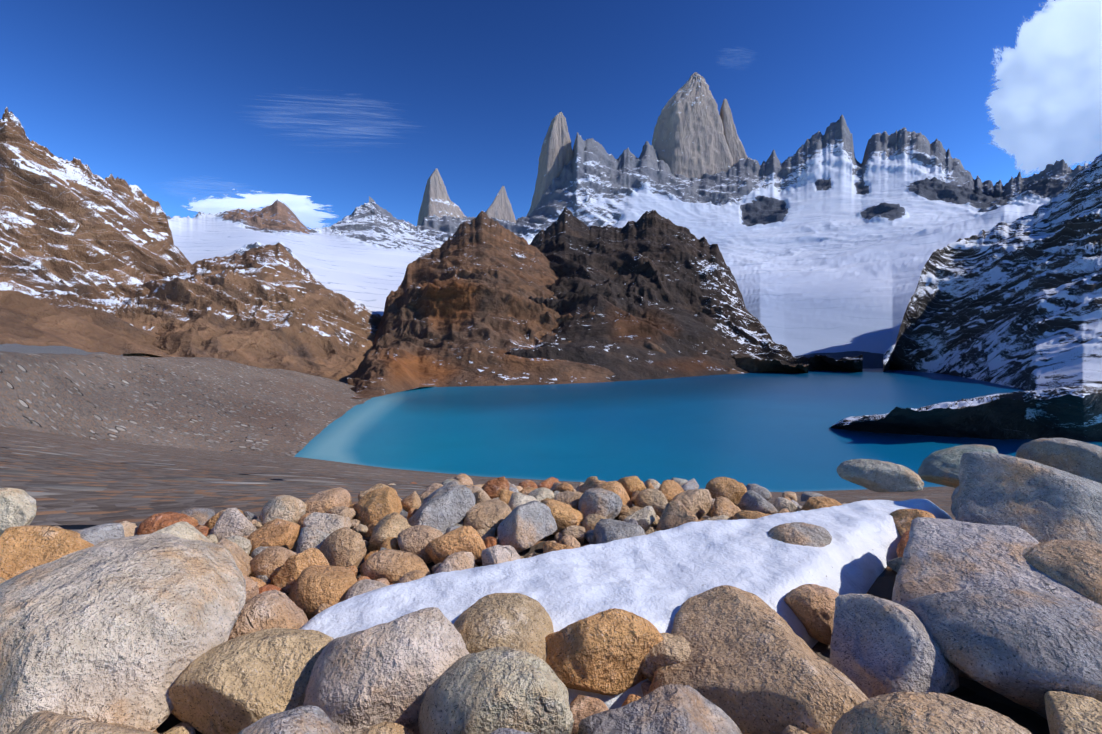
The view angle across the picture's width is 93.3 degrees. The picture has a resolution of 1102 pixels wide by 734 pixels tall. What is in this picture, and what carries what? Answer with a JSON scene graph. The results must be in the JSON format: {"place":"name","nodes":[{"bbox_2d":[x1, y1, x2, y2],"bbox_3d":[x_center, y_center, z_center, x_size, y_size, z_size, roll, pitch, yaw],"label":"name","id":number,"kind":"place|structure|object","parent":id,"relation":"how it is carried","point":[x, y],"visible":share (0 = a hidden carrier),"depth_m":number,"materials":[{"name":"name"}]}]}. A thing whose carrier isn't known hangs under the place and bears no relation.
{"place":"outdoors","nodes":[
{"label":"outdoors","id":0,"kind":"place"},
{"bbox_2d":[0,344,122,355],"bbox_3d":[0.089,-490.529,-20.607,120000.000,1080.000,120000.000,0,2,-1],"label":"ground","id":1,"kind":"structure","parent":0,"point":[20,348],"depth_m":4570.54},
{"bbox_2d":[0,107,191,356],"bbox_3d":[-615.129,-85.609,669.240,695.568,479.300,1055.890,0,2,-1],"label":"mountain","id":2,"kind":"structure","parent":0,"point":[85,251],"depth_m":593.95,"materials":[{"name":"stone"}]},
{"bbox_2d":[0,351,435,456],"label":"gravel slope","id":3,"kind":"structure","parent":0,"point":[210,404],"depth_m":171.53,"materials":[{"name":"gravel"}]},
{"bbox_2d":[122,242,381,382],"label":"rocky hill","id":4,"kind":"structure","parent":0,"point":[277,306],"depth_m":526.46,"materials":[{"name":"stone"}]},
{"bbox_2d":[181,189,339,228],"bbox_3d":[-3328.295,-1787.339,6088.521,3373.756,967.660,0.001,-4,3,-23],"label":"cloud","id":5,"kind":"structure","parent":0,"point":[301,207],"depth_m":6092.25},
{"bbox_2d":[167,199,442,315],"bbox_3d":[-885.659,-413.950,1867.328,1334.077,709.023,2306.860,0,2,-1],"label":"snowfield","id":6,"kind":"structure","parent":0,"point":[363,255],"depth_m":1736.10,"materials":[{"name":"snow"}]},
{"bbox_2d":[241,90,425,152],"bbox_3d":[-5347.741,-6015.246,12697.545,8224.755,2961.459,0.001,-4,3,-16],"label":"cloud","id":7,"kind":"structure","parent":0,"point":[341,129],"depth_m":12715.24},
{"bbox_2d":[0,427,1049,733],"bbox_3d":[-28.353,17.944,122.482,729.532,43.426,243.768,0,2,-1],"label":"ground","id":8,"kind":"structure","parent":0,"point":[72,483],"depth_m":15.01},
{"bbox_2d":[0,488,36,534],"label":"boulder","id":9,"kind":"object","parent":8,"relation":"on","point":[18,507],"visible":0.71,"depth_m":4.54,"materials":[{"name":"stone"}]},
{"bbox_2d":[0,525,94,579],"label":"boulder","id":10,"kind":"object","parent":8,"relation":"on","point":[25,548],"visible":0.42,"depth_m":3.57,"materials":[{"name":"stone"}]},
{"bbox_2d":[9,710,159,733],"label":"boulder","id":11,"kind":"object","parent":8,"relation":"on","point":[44,722],"visible":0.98,"depth_m":1.73,"materials":[{"name":"stone"}]},
{"bbox_2d":[75,523,124,544],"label":"boulder","id":12,"kind":"object","parent":8,"relation":"on","point":[95,535],"visible":0.15,"depth_m":3.89,"materials":[{"name":"stone"}]},
{"bbox_2d":[0,533,245,733],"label":"boulder","id":13,"kind":"object","parent":8,"relation":"on","point":[127,630],"visible":0.88,"depth_m":2.18,"materials":[{"name":"stone"}]},
{"bbox_2d":[137,512,198,534],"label":"boulder","id":14,"kind":"object","parent":8,"relation":"on","point":[153,523],"visible":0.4,"depth_m":4.41,"materials":[{"name":"stone"}]},
{"bbox_2d":[163,722,195,733],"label":"boulder","id":15,"kind":"object","parent":8,"relation":"on","point":[182,728],"visible":0.94,"depth_m":2.14,"materials":[{"name":"stone"}]},
{"bbox_2d":[154,521,212,542],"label":"boulder","id":16,"kind":"object","parent":8,"relation":"on","point":[184,530],"visible":0.31,"depth_m":3.94,"materials":[{"name":"stone"}]},
{"bbox_2d":[180,508,214,524],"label":"boulder","id":17,"kind":"object","parent":8,"relation":"on","point":[202,516],"visible":0.08,"depth_m":5.02,"materials":[{"name":"stone"}]},
{"bbox_2d":[208,508,256,541],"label":"boulder","id":18,"kind":"object","parent":8,"relation":"on","point":[230,522],"visible":0.81,"depth_m":4.34,"materials":[{"name":"stone"}]},
{"bbox_2d":[225,535,251,554],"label":"boulder","id":19,"kind":"object","parent":8,"relation":"on","point":[244,544],"visible":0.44,"depth_m":4.00,"materials":[{"name":"stone"}]},
{"bbox_2d":[243,575,258,600],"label":"boulder","id":20,"kind":"object","parent":8,"relation":"on","point":[252,589],"visible":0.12,"depth_m":3.17,"materials":[{"name":"stone"}]},
{"bbox_2d":[169,628,333,733],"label":"boulder","id":21,"kind":"object","parent":8,"relation":"on","point":[236,685],"visible":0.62,"depth_m":2.17,"materials":[{"name":"stone"}]},
{"bbox_2d":[228,590,307,639],"bbox_3d":[-1.610,1.436,2.908,0.438,0.319,0.400,-12,-3,8],"label":"boulder","id":22,"kind":"object","parent":8,"relation":"on","point":[264,610],"visible":0.62,"depth_m":2.84,"materials":[{"name":"stone"}]},
{"bbox_2d":[249,546,296,584],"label":"boulder","id":23,"kind":"object","parent":8,"relation":"on","point":[269,561],"visible":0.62,"depth_m":3.61,"materials":[{"name":"stone"}]},
{"bbox_2d":[247,518,300,555],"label":"boulder","id":24,"kind":"object","parent":8,"relation":"on","point":[280,532],"visible":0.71,"depth_m":4.18,"materials":[{"name":"stone"}]},
{"bbox_2d":[260,495,306,524],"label":"boulder","id":25,"kind":"object","parent":8,"relation":"on","point":[289,508],"visible":0.62,"depth_m":4.73,"materials":[{"name":"stone"}]},
{"bbox_2d":[238,705,341,733],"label":"boulder","id":26,"kind":"object","parent":8,"relation":"on","point":[309,719],"visible":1,"depth_m":1.58,"materials":[{"name":"stone"}]},
{"bbox_2d":[272,548,328,592],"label":"boulder","id":27,"kind":"object","parent":8,"relation":"on","point":[286,576],"visible":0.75,"depth_m":3.52,"materials":[{"name":"stone"}]},
{"bbox_2d":[296,525,329,553],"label":"boulder","id":28,"kind":"object","parent":8,"relation":"on","point":[311,536],"visible":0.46,"depth_m":3.98,"materials":[{"name":"stone"}]},
{"bbox_2d":[288,565,357,620],"bbox_3d":[-1.443,1.467,3.307,0.409,0.351,0.399,-1,3,-24],"label":"boulder","id":29,"kind":"object","parent":8,"relation":"on","point":[314,588],"visible":0.69,"depth_m":3.19,"materials":[{"name":"stone"}]},
{"bbox_2d":[303,512,350,533],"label":"boulder","id":30,"kind":"object","parent":8,"relation":"on","point":[329,523],"visible":0.52,"depth_m":4.35,"materials":[{"name":"stone"}]},
{"bbox_2d":[304,487,351,513],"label":"boulder","id":31,"kind":"object","parent":8,"relation":"on","point":[325,501],"visible":0.56,"depth_m":4.96,"materials":[{"name":"stone"}]},
{"bbox_2d":[326,506,356,519],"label":"boulder","id":32,"kind":"object","parent":8,"relation":"on","point":[350,513],"visible":0.38,"depth_m":4.75,"materials":[{"name":"stone"}]},
{"bbox_2d":[319,527,366,566],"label":"boulder","id":33,"kind":"object","parent":8,"relation":"on","point":[344,546],"visible":0.69,"depth_m":3.82,"materials":[{"name":"stone"}]},
{"bbox_2d":[345,579,387,599],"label":"boulder","id":34,"kind":"object","parent":8,"relation":"on","point":[359,587],"visible":0.25,"depth_m":3.17,"materials":[{"name":"stone"}]},
{"bbox_2d":[355,487,402,525],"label":"boulder","id":35,"kind":"object","parent":8,"relation":"on","point":[376,505],"visible":0.69,"depth_m":4.77,"materials":[{"name":"stone"}]},
{"bbox_2d":[303,607,469,733],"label":"boulder","id":36,"kind":"object","parent":8,"relation":"on","point":[360,682],"visible":0.73,"depth_m":2.09,"materials":[{"name":"stone"}]},
{"bbox_2d":[362,722,414,733],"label":"boulder","id":37,"kind":"object","parent":8,"relation":"on","point":[387,728],"visible":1,"depth_m":1.95,"materials":[{"name":"stone"}]},
{"bbox_2d":[367,512,410,551],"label":"boulder","id":38,"kind":"object","parent":8,"relation":"on","point":[394,524],"visible":0.56,"depth_m":4.24,"materials":[{"name":"stone"}]},
{"bbox_2d":[361,549,430,583],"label":"boulder","id":39,"kind":"object","parent":8,"relation":"on","point":[391,565],"visible":0.65,"depth_m":3.63,"materials":[{"name":"stone"}]},
{"bbox_2d":[401,491,420,511],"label":"boulder","id":40,"kind":"object","parent":8,"relation":"on","point":[412,500],"visible":0.88,"depth_m":5.16,"materials":[{"name":"stone"}]},
{"bbox_2d":[398,570,424,582],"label":"rock","id":41,"kind":"object","parent":8,"relation":"on","point":[412,575],"visible":0.29,"depth_m":3.44,"materials":[{"name":"stone"}]},
{"bbox_2d":[397,525,443,563],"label":"boulder","id":42,"kind":"object","parent":8,"relation":"on","point":[416,539],"visible":0.65,"depth_m":4.02,"materials":[{"name":"stone"}]},
{"bbox_2d":[408,484,475,533],"bbox_3d":[-1.037,1.323,4.650,0.551,0.334,0.853,-14,12,25],"label":"boulder","id":43,"kind":"object","parent":8,"relation":"on","point":[442,509],"visible":0.71,"depth_m":4.57,"materials":[{"name":"stone"}]},
{"bbox_2d":[433,551,474,573],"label":"boulder","id":44,"kind":"object","parent":8,"relation":"on","point":[461,560],"visible":0.56,"depth_m":3.59,"materials":[{"name":"stone"}]},
{"bbox_2d":[425,525,485,566],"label":"boulder","id":45,"kind":"object","parent":8,"relation":"on","point":[440,549],"visible":0.65,"depth_m":3.84,"materials":[{"name":"stone"}]},
{"bbox_2d":[463,499,511,536],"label":"boulder","id":46,"kind":"object","parent":8,"relation":"on","point":[492,513],"visible":0.6,"depth_m":4.55,"materials":[{"name":"stone"}]},
{"bbox_2d":[481,476,509,498],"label":"boulder","id":47,"kind":"object","parent":8,"relation":"on","point":[492,488],"visible":0.73,"depth_m":5.58,"materials":[{"name":"stone"}]},
{"bbox_2d":[418,646,573,733],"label":"boulder","id":48,"kind":"object","parent":8,"relation":"on","point":[489,690],"visible":0.98,"depth_m":1.91,"materials":[{"name":"stone"}]},
{"bbox_2d":[481,545,520,565],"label":"boulder","id":49,"kind":"object","parent":8,"relation":"on","point":[495,554],"visible":0.54,"depth_m":3.68,"materials":[{"name":"stone"}]},
{"bbox_2d":[453,593,553,661],"bbox_3d":[-0.234,1.369,2.653,0.514,0.382,0.532,-8,15,13],"label":"boulder","id":50,"kind":"object","parent":8,"relation":"on","point":[520,621],"visible":0.42,"depth_m":2.52,"materials":[{"name":"stone"}]},
{"bbox_2d":[508,492,536,509],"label":"boulder","id":51,"kind":"object","parent":8,"relation":"on","point":[517,499],"visible":0.35,"depth_m":4.86,"materials":[{"name":"stone"}]},
{"bbox_2d":[497,500,556,552],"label":"boulder","id":52,"kind":"object","parent":8,"relation":"on","point":[522,527],"visible":0.9,"depth_m":4.17,"materials":[{"name":"stone"}]},
{"bbox_2d":[528,487,553,501],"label":"rock","id":53,"kind":"object","parent":8,"relation":"on","point":[539,494],"visible":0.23,"depth_m":5.26,"materials":[{"name":"stone"}]},
{"bbox_2d":[543,540,573,553],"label":"boulder","id":54,"kind":"object","parent":8,"relation":"on","point":[549,546],"visible":0.29,"depth_m":3.87,"materials":[{"name":"stone"}]},
{"bbox_2d":[540,498,582,534],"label":"boulder","id":55,"kind":"object","parent":8,"relation":"on","point":[564,515],"visible":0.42,"depth_m":4.59,"materials":[{"name":"stone"}]},
{"bbox_2d":[554,490,582,509],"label":"boulder","id":56,"kind":"object","parent":8,"relation":"on","point":[571,498],"visible":0.4,"depth_m":5.13,"materials":[{"name":"stone"}]},
{"bbox_2d":[561,525,584,545],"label":"boulder","id":57,"kind":"object","parent":8,"relation":"on","point":[577,532],"visible":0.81,"depth_m":4.30,"materials":[{"name":"stone"}]},
{"bbox_2d":[570,695,608,733],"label":"boulder","id":58,"kind":"object","parent":8,"relation":"on","point":[582,707],"visible":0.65,"depth_m":2.22,"materials":[{"name":"stone"}]},
{"bbox_2d":[578,476,600,492],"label":"rock","id":59,"kind":"object","parent":8,"relation":"on","point":[591,482],"visible":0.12,"depth_m":5.57,"materials":[{"name":"stone"}]},
{"bbox_2d":[582,513,605,532],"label":"boulder","id":60,"kind":"object","parent":8,"relation":"on","point":[590,521],"visible":0.29,"depth_m":4.50,"materials":[{"name":"stone"}]},
{"bbox_2d":[578,488,622,521],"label":"boulder","id":61,"kind":"object","parent":8,"relation":"on","point":[607,504],"visible":0.79,"depth_m":4.79,"materials":[{"name":"stone"}]},
{"bbox_2d":[545,608,663,695],"bbox_3d":[0.215,1.386,2.542,0.700,0.403,0.351,-5,22,-9],"label":"boulder","id":62,"kind":"object","parent":8,"relation":"on","point":[604,652],"visible":0.9,"depth_m":2.44,"materials":[{"name":"stone"}]},
{"bbox_2d":[596,481,632,517],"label":"boulder","id":63,"kind":"object","parent":8,"relation":"on","point":[616,487],"visible":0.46,"depth_m":5.19,"materials":[{"name":"stone"}]},
{"bbox_2d":[594,519,645,543],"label":"boulder","id":64,"kind":"object","parent":8,"relation":"on","point":[607,530],"visible":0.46,"depth_m":4.09,"materials":[{"name":"stone"}]},
{"bbox_2d":[300,499,951,709],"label":"snow","id":65,"kind":"structure","parent":8,"relation":"on","point":[657,579],"depth_m":3.34,"materials":[{"name":"snow"}]},
{"bbox_2d":[618,477,645,498],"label":"boulder","id":66,"kind":"object","parent":8,"relation":"on","point":[630,485],"visible":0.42,"depth_m":5.49,"materials":[{"name":"stone"}]},
{"bbox_2d":[623,506,655,530],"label":"boulder","id":67,"kind":"object","parent":8,"relation":"on","point":[644,517],"visible":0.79,"depth_m":4.58,"materials":[{"name":"stone"}]},
{"bbox_2d":[634,488,667,516],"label":"boulder","id":68,"kind":"object","parent":8,"relation":"on","point":[656,500],"visible":0.56,"depth_m":5.02,"materials":[{"name":"stone"}]},
{"bbox_2d":[577,684,741,733],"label":"boulder","id":69,"kind":"object","parent":8,"relation":"on","point":[676,709],"visible":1,"depth_m":1.95,"materials":[{"name":"stone"}]},
{"bbox_2d":[641,633,690,681],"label":"boulder","id":70,"kind":"object","parent":8,"relation":"on","point":[670,649],"visible":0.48,"depth_m":2.50,"materials":[{"name":"stone"}]},
{"bbox_2d":[658,480,684,502],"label":"boulder","id":71,"kind":"object","parent":8,"relation":"on","point":[670,489],"visible":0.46,"depth_m":5.28,"materials":[{"name":"stone"}]},
{"bbox_2d":[656,500,698,530],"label":"boulder","id":72,"kind":"object","parent":8,"relation":"on","point":[676,513],"visible":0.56,"depth_m":4.42,"materials":[{"name":"stone"}]},
{"bbox_2d":[672,489,711,519],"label":"boulder","id":73,"kind":"object","parent":8,"relation":"on","point":[697,502],"visible":0.75,"depth_m":4.98,"materials":[{"name":"stone"}]},
{"bbox_2d":[711,496,740,519],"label":"boulder","id":74,"kind":"object","parent":8,"relation":"on","point":[722,505],"visible":0.58,"depth_m":4.85,"materials":[{"name":"stone"}]},
{"bbox_2d":[705,477,746,505],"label":"boulder","id":75,"kind":"object","parent":8,"relation":"on","point":[734,491],"visible":0.65,"depth_m":5.35,"materials":[{"name":"stone"}]},
{"bbox_2d":[732,510,767,519],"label":"rock","id":76,"kind":"object","parent":8,"relation":"on","point":[744,514],"visible":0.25,"depth_m":4.52,"materials":[{"name":"stone"}]},
{"bbox_2d":[648,585,867,733],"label":"boulder","id":77,"kind":"object","parent":8,"relation":"on","point":[753,664],"visible":0.9,"depth_m":2.26,"materials":[{"name":"stone"}]},
{"bbox_2d":[738,490,778,513],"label":"boulder","id":78,"kind":"object","parent":8,"relation":"on","point":[751,500],"visible":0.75,"depth_m":4.96,"materials":[{"name":"stone"}]},
{"bbox_2d":[745,483,771,500],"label":"boulder","id":79,"kind":"object","parent":8,"relation":"on","point":[763,492],"visible":0.48,"depth_m":28.69,"materials":[{"name":"stone"}]},
{"bbox_2d":[772,497,796,511],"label":"rock","id":80,"kind":"object","parent":8,"relation":"on","point":[779,503],"visible":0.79,"depth_m":5.09,"materials":[{"name":"stone"}]},
{"bbox_2d":[768,522,831,546],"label":"boulder","id":81,"kind":"object","parent":8,"relation":"on","point":[802,533],"visible":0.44,"depth_m":3.77,"materials":[{"name":"stone"}]},
{"bbox_2d":[784,584,838,645],"bbox_3d":[1.513,1.406,3.027,0.295,0.294,0.360,5,1,38],"label":"boulder","id":82,"kind":"object","parent":8,"relation":"on","point":[812,607],"visible":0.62,"depth_m":2.91,"materials":[{"name":"stone"}]},
{"bbox_2d":[800,496,841,510],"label":"boulder","id":83,"kind":"object","parent":8,"relation":"on","point":[817,502],"visible":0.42,"depth_m":4.80,"materials":[{"name":"stone"}]},
{"bbox_2d":[837,459,923,491],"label":"boulder","id":84,"kind":"object","parent":8,"relation":"on","point":[876,475],"visible":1,"depth_m":5.80,"materials":[{"name":"stone"}]},
{"bbox_2d":[830,593,958,698],"bbox_3d":[1.588,1.337,2.486,0.552,0.436,0.616,-10,-14,21],"label":"boulder","id":85,"kind":"object","parent":8,"relation":"on","point":[879,646],"visible":0.85,"depth_m":2.35,"materials":[{"name":"stone"}]},
{"bbox_2d":[890,509,935,536],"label":"boulder","id":86,"kind":"object","parent":8,"relation":"on","point":[903,518],"visible":0.17,"depth_m":4.20,"materials":[{"name":"stone"}]},
{"bbox_2d":[832,692,1031,733],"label":"boulder","id":87,"kind":"object","parent":8,"relation":"on","point":[914,713],"visible":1,"depth_m":1.68,"materials":[{"name":"stone"}]},
{"bbox_2d":[918,444,998,487],"bbox_3d":[4.882,1.222,6.242,0.808,0.443,1.034,-14,10,39],"label":"boulder","id":88,"kind":"object","parent":8,"relation":"on","point":[940,467],"visible":0.42,"depth_m":6.16,"materials":[{"name":"stone"}]},
{"bbox_2d":[892,517,1101,680],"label":"boulder","id":89,"kind":"object","parent":8,"relation":"on","point":[943,555],"visible":0.44,"depth_m":3.01,"materials":[{"name":"stone"}]},
{"bbox_2d":[902,587,1101,718],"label":"boulder","id":90,"kind":"object","parent":8,"relation":"on","point":[1027,648],"visible":0.92,"depth_m":2.15,"materials":[{"name":"stone"}]},
{"bbox_2d":[951,451,1101,543],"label":"boulder","id":91,"kind":"object","parent":8,"relation":"on","point":[1039,502],"visible":0.67,"depth_m":3.99,"materials":[{"name":"stone"}]},
{"bbox_2d":[1016,438,1101,483],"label":"boulder","id":92,"kind":"object","parent":8,"relation":"on","point":[1079,458],"visible":0.58,"depth_m":5.96,"materials":[{"name":"stone"}]},
{"bbox_2d":[1023,540,1101,604],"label":"boulder","id":93,"kind":"object","parent":8,"relation":"on","point":[1076,565],"visible":0.27,"depth_m":2.78,"materials":[{"name":"stone"}]},
{"bbox_2d":[1044,691,1101,733],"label":"boulder","id":94,"kind":"object","parent":8,"relation":"on","point":[1068,713],"visible":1,"depth_m":1.82,"materials":[{"name":"stone"}]},
{"bbox_2d":[0,0,1091,228],"label":"sky","id":95,"kind":"structure","parent":0,"point":[148,94],"materials":[{"name":"blue"}]},
{"bbox_2d":[348,211,807,398],"bbox_3d":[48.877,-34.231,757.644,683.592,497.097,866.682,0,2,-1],"label":"hill","id":96,"kind":"structure","parent":0,"point":[461,309],"depth_m":634.46,"materials":[{"name":"stone"}]},
{"bbox_2d":[511,207,862,381],"bbox_3d":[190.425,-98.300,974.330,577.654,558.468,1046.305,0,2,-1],"label":"hill","id":97,"kind":"structure","parent":0,"point":[670,288],"depth_m":797.35,"materials":[{"name":"stone"}]},
{"bbox_2d":[294,368,1101,491],"bbox_3d":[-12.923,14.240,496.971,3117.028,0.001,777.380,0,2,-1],"label":"lake","id":98,"kind":"structure","parent":0,"point":[772,431],"depth_m":213.92,"materials":[{"name":"liquid"}]},
{"bbox_2d":[369,115,1082,368],"bbox_3d":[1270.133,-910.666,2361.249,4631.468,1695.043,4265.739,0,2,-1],"label":"snowy mountain ridge","id":99,"kind":"structure","parent":0,"point":[827,242],"depth_m":2937.18,"materials":[{"name":"snow"}]},
{"bbox_2d":[417,168,465,225],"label":"mountain peak","id":100,"kind":"structure","parent":99,"relation":"on","point":[438,202],"depth_m":3280.28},
{"bbox_2d":[486,186,515,222],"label":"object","id":101,"kind":"object","parent":99,"relation":"on","point":[500,208],"visible":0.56,"depth_m":3395.28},
{"bbox_2d":[527,111,575,215],"bbox_3d":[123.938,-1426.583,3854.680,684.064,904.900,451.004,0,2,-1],"label":"rock spire","id":102,"kind":"structure","parent":99,"relation":"on","point":[556,156],"depth_m":3773.12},
{"bbox_2d":[652,72,732,178],"bbox_3d":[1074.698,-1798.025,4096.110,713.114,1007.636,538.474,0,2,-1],"label":"rock spire","id":103,"kind":"structure","parent":99,"relation":"on","point":[688,140],"depth_m":3919.51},
{"bbox_2d":[720,99,747,164],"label":"rock pinnacle","id":104,"kind":"object","parent":99,"relation":"on","point":[735,146],"visible":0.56,"depth_m":3987.96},
{"bbox_2d":[830,382,1101,440],"bbox_3d":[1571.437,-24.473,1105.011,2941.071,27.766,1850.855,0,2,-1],"label":"peninsula","id":105,"kind":"object","parent":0,"point":[1072,412],"visible":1,"depth_m":188.43},
{"bbox_2d":[883,154,1101,390],"bbox_3d":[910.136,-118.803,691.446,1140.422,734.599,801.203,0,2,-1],"label":"slope","id":106,"kind":"structure","parent":0,"point":[1017,303],"depth_m":630.13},
{"bbox_2d":[984,0,1101,175],"bbox_3d":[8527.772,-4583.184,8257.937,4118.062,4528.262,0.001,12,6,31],"label":"cloud","id":107,"kind":"structure","parent":0,"point":[1043,102],"depth_m":8479.56,"materials":[{"name":"white"}]},
{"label":"boulder","id":108,"kind":"object","parent":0,"visible":0},
{"bbox_2d":[216,538,252,576],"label":"boulder","id":109,"kind":"object","parent":108,"relation":"on","point":[242,557],"visible":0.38,"depth_m":3.58,"materials":[{"name":"stone"}]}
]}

